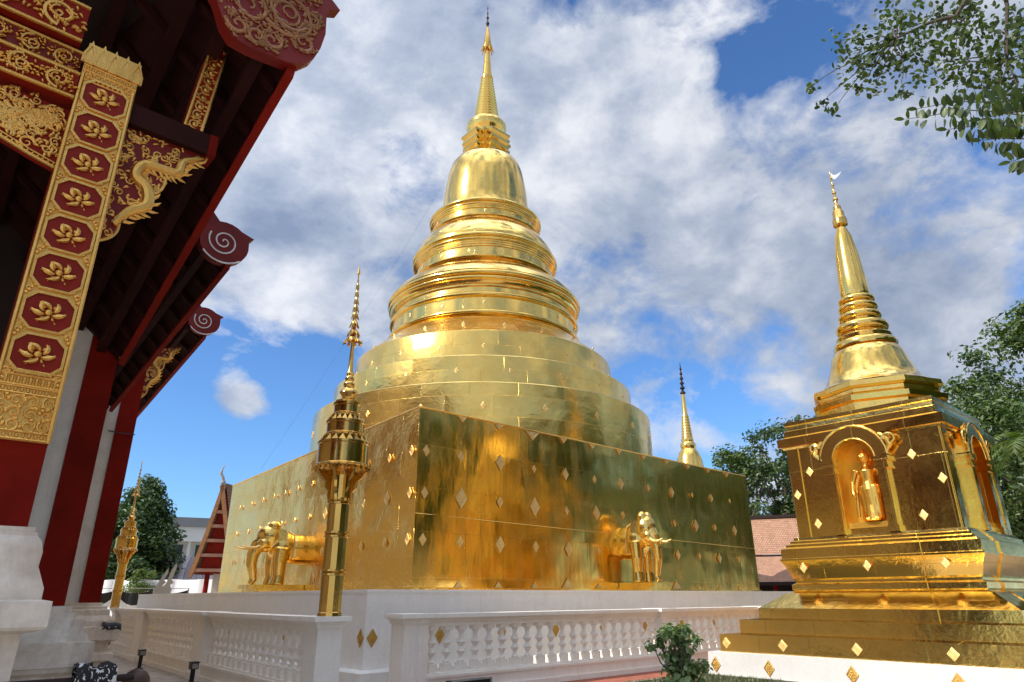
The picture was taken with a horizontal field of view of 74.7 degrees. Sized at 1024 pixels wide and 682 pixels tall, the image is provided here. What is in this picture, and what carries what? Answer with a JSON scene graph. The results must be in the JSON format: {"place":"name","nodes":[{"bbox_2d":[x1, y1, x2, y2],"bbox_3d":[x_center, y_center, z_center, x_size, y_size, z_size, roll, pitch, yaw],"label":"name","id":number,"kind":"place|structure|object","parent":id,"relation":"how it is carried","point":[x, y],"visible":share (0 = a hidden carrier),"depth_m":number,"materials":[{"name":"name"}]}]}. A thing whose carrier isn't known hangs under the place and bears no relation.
{"place":"outdoors","nodes":[
{"label":"outdoors","id":0,"kind":"place"},
{"bbox_2d":[148,517,209,568],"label":"school building","id":1,"kind":"structure","parent":0,"point":[195,529],"depth_m":83.01,"materials":[{"name":"white paint"}]},
{"bbox_2d":[172,545,183,555],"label":"window","id":2,"kind":"structure","parent":1,"relation":"in","point":[181,547],"depth_m":83.49,"materials":[{"name":"grey glass"}]},
{"bbox_2d":[193,545,199,556],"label":"window","id":3,"kind":"structure","parent":1,"relation":"in","point":[196,548],"depth_m":84.19,"materials":[{"name":"grey glass"}]},
{"bbox_2d":[109,655,796,681],"bbox_3d":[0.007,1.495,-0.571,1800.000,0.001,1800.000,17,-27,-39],"label":"ground","id":4,"kind":"structure","parent":0,"point":[124,666],"depth_m":15.67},
{"bbox_2d":[11,673,133,681],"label":"cloth rail","id":5,"kind":"object","parent":4,"relation":"on","point":[125,677],"visible":0.59,"depth_m":3.85,"materials":[{"name":"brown wood"}]},
{"bbox_2d":[71,661,117,681],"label":"cloth","id":6,"kind":"object","parent":5,"relation":"hanging from","point":[106,671],"visible":1,"depth_m":3.92,"materials":[{"name":"black fabric"}]},
{"bbox_2d":[121,669,149,681],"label":"bollard","id":7,"kind":"object","parent":4,"relation":"on","point":[141,675],"visible":0.87,"depth_m":4.37,"materials":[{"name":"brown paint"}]},
{"bbox_2d":[123,567,158,592],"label":"shrub","id":8,"kind":"object","parent":4,"relation":"on","point":[144,572],"visible":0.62,"depth_m":41.34,"materials":[{"name":"green plant"}]},
{"bbox_2d":[135,649,146,668],"bbox_3d":[-9.137,7.832,16.524,0.180,0.435,0.198,17,-27,-39],"label":"path light","id":9,"kind":"object","parent":4,"relation":"on","point":[141,653],"visible":0.95,"depth_m":16.50,"materials":[{"name":"black metal"}]},
{"bbox_2d":[100,588,188,613],"bbox_3d":[-15.809,11.338,27.889,4.100,2.050,0.198,10,-23,-26],"label":"black white bunting","id":10,"kind":"object","parent":4,"relation":"on","point":[128,600],"visible":0.23,"depth_m":27.98,"materials":[{"name":"fabric"}]},
{"bbox_2d":[105,473,186,579],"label":"leafy tree","id":11,"kind":"object","parent":4,"relation":"on","point":[156,525],"visible":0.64,"depth_m":51.66,"materials":[{"name":"green plant"}]},
{"bbox_2d":[102,578,212,616],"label":"boundary wall","id":12,"kind":"structure","parent":4,"relation":"on","point":[194,586],"depth_m":41.59,"materials":[{"name":"grey stone"}]},
{"bbox_2d":[153,568,168,593],"bbox_3d":[-13.719,10.182,25.868,0.480,2.750,0.400,10,-23,-25],"label":"flame finial","id":13,"kind":"object","parent":4,"relation":"on","point":[158,588],"visible":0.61,"depth_m":26.09,"materials":[{"name":"grey stone"}]},
{"bbox_2d":[161,563,176,593],"bbox_3d":[-13.476,10.130,26.015,0.480,2.950,0.400,10,-23,-24],"label":"flame finial","id":14,"kind":"object","parent":4,"relation":"on","point":[166,588],"visible":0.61,"depth_m":26.23,"materials":[{"name":"grey stone"}]},
{"bbox_2d":[0,0,339,681],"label":"temple hall","id":15,"kind":"structure","parent":4,"relation":"on","point":[130,131],"depth_m":5.83,"materials":[{"name":"brown wood"}]},
{"bbox_2d":[102,622,120,629],"bbox_3d":[-7.998,5.693,13.398,0.340,0.166,0.181,17,-27,-39],"label":"floodlight","id":16,"kind":"object","parent":15,"relation":"on","point":[106,625],"visible":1,"depth_m":13.35,"materials":[{"name":"black metal"}]},
{"bbox_2d":[154,556,212,579],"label":"shed","id":17,"kind":"structure","parent":4,"relation":"on","point":[182,574],"depth_m":52.62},
{"bbox_2d":[188,661,199,681],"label":"path light","id":18,"kind":"object","parent":4,"relation":"on","point":[193,666],"visible":1,"depth_m":13.24,"materials":[{"name":"black metal"}]},
{"bbox_2d":[188,464,232,592],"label":"wooden pavilion","id":19,"kind":"structure","parent":4,"relation":"on","point":[207,562],"depth_m":40.74,"materials":[{"name":"wood"}]},
{"bbox_2d":[107,608,351,681],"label":"balustrade","id":20,"kind":"object","parent":4,"relation":"on","point":[155,633],"visible":0.98,"depth_m":13.05,"materials":[{"name":"white paint"}]},
{"bbox_2d":[109,461,142,607],"bbox_3d":[-13.173,6.543,23.091,0.742,4.888,0.743,17,-27,-39],"label":"tiered umbrella pole","id":21,"kind":"object","parent":20,"relation":"on","point":[125,549],"visible":1,"depth_m":22.69,"materials":[{"name":"gold metal"}]},
{"bbox_2d":[313,266,369,615],"bbox_3d":[-2.868,1.448,11.584,0.927,6.110,0.928,17,-27,-39],"label":"tiered umbrella pole","id":22,"kind":"object","parent":20,"relation":"on","point":[343,443],"visible":1,"depth_m":11.05,"materials":[{"name":"gold metal"}]},
{"bbox_2d":[137,7,793,681],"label":"great stupa","id":23,"kind":"object","parent":4,"relation":"on","point":[515,465],"visible":0.84,"depth_m":20.26,"materials":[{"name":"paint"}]},
{"bbox_2d":[235,521,308,591],"bbox_3d":[-6.520,6.015,18.740,2.351,1.875,0.960,17,-27,-39],"label":"elephant statue","id":24,"kind":"object","parent":23,"relation":"on","point":[276,544],"visible":0.92,"depth_m":18.44,"materials":[{"name":"gold metal"}]},
{"bbox_2d":[261,174,448,468],"bbox_3d":[-5.599,-1.859,26.809,6.614,14.352,0.005,9,-23,-22],"label":"stay cable","id":25,"kind":"object","parent":23,"relation":"attached to","point":[349,335],"visible":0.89,"depth_m":25.60,"materials":[{"name":"metal"}]},
{"bbox_2d":[617,511,672,590],"bbox_3d":[3.749,6.111,19.558,0.960,2.194,1.916,17,-27,-39],"label":"elephant statue","id":26,"kind":"object","parent":23,"relation":"on","point":[639,542],"visible":0.93,"depth_m":19.28,"materials":[{"name":"gold metal"}]},
{"bbox_2d":[446,677,491,681],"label":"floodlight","id":27,"kind":"object","parent":4,"relation":"on","point":[483,679],"visible":1,"depth_m":11.35,"materials":[{"name":"black metal"}]},
{"bbox_2d":[384,606,760,681],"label":"balustrade","id":28,"kind":"object","parent":4,"relation":"on","point":[410,644],"visible":0.8,"depth_m":13.59,"materials":[{"name":"white paint"}]},
{"bbox_2d":[644,621,714,681],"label":"shrub","id":29,"kind":"object","parent":4,"relation":"on","point":[681,667],"visible":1,"depth_m":7.49,"materials":[{"name":"green plant"}]},
{"bbox_2d":[677,366,703,466],"bbox_3d":[10.250,8.289,38.216,3.800,14.900,3.800,17,-27,-39],"label":"distant stupa","id":30,"kind":"object","parent":4,"relation":"on","point":[689,453],"visible":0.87,"depth_m":38.84,"materials":[{"name":"gold metal"}]},
{"bbox_2d":[710,443,794,515],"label":"leafy tree","id":31,"kind":"object","parent":4,"relation":"on","point":[730,458],"visible":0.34,"depth_m":56.83,"materials":[{"name":"green plant"}]},
{"bbox_2d":[750,514,798,590],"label":"tiled roof hall","id":32,"kind":"structure","parent":4,"relation":"on","point":[774,534],"depth_m":42.66,"materials":[{"name":"tile"}]},
{"bbox_2d":[736,414,815,514],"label":"leafy tree","id":33,"kind":"object","parent":4,"relation":"on","point":[781,463],"visible":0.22,"depth_m":58.86,"materials":[{"name":"green plant"}]},
{"bbox_2d":[708,170,1023,681],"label":"stupa","id":34,"kind":"object","parent":4,"relation":"on","point":[924,582],"visible":1,"depth_m":14.32,"materials":[{"name":"gold metal"}]},
{"bbox_2d":[850,448,886,521],"bbox_3d":[8.024,3.223,15.098,0.528,1.641,0.699,3,-21,-7],"label":"buddha statue","id":35,"kind":"object","parent":34,"relation":"in","point":[869,490],"visible":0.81,"depth_m":15.01,"materials":[{"name":"gold metal"}]},
{"bbox_2d":[806,0,1023,174],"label":"overhanging tree","id":36,"kind":"object","parent":4,"relation":"on","point":[1002,103],"visible":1,"depth_m":5.45,"materials":[{"name":"green plant"}]},
{"bbox_2d":[941,343,1023,539],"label":"leafy tree","id":37,"kind":"object","parent":4,"relation":"on","point":[970,356],"visible":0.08,"depth_m":36.84,"materials":[{"name":"green plant"}]},
{"bbox_2d":[942,298,1023,541],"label":"leafy tree","id":38,"kind":"object","parent":4,"relation":"on","point":[989,416],"visible":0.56,"depth_m":32.05,"materials":[{"name":"green plant"}]},
{"bbox_2d":[991,395,1023,495],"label":"leafy tree","id":39,"kind":"object","parent":4,"relation":"on","point":[1009,473],"visible":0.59,"depth_m":27.11,"materials":[{"name":"green plant"}]},
{"bbox_2d":[991,431,1023,476],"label":"palm plant","id":40,"kind":"object","parent":4,"relation":"on","point":[1017,444],"visible":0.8,"depth_m":22.04,"materials":[{"name":"green plant"}]},
{"bbox_2d":[120,0,1023,554],"label":"sky","id":41,"kind":"structure","parent":0,"point":[675,158],"materials":[{"name":"blue"}]},
{"bbox_2d":[564,669,708,681],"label":"terracotta path","id":42,"kind":"structure","parent":0,"point":[635,676],"depth_m":14.22,"materials":[{"name":"tile"}]},
{"bbox_2d":[613,672,794,681],"bbox_3d":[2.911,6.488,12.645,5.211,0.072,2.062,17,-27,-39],"label":"lawn grass","id":43,"kind":"structure","parent":0,"point":[719,676],"depth_m":13.71,"materials":[{"name":"green plant"}]}
]}

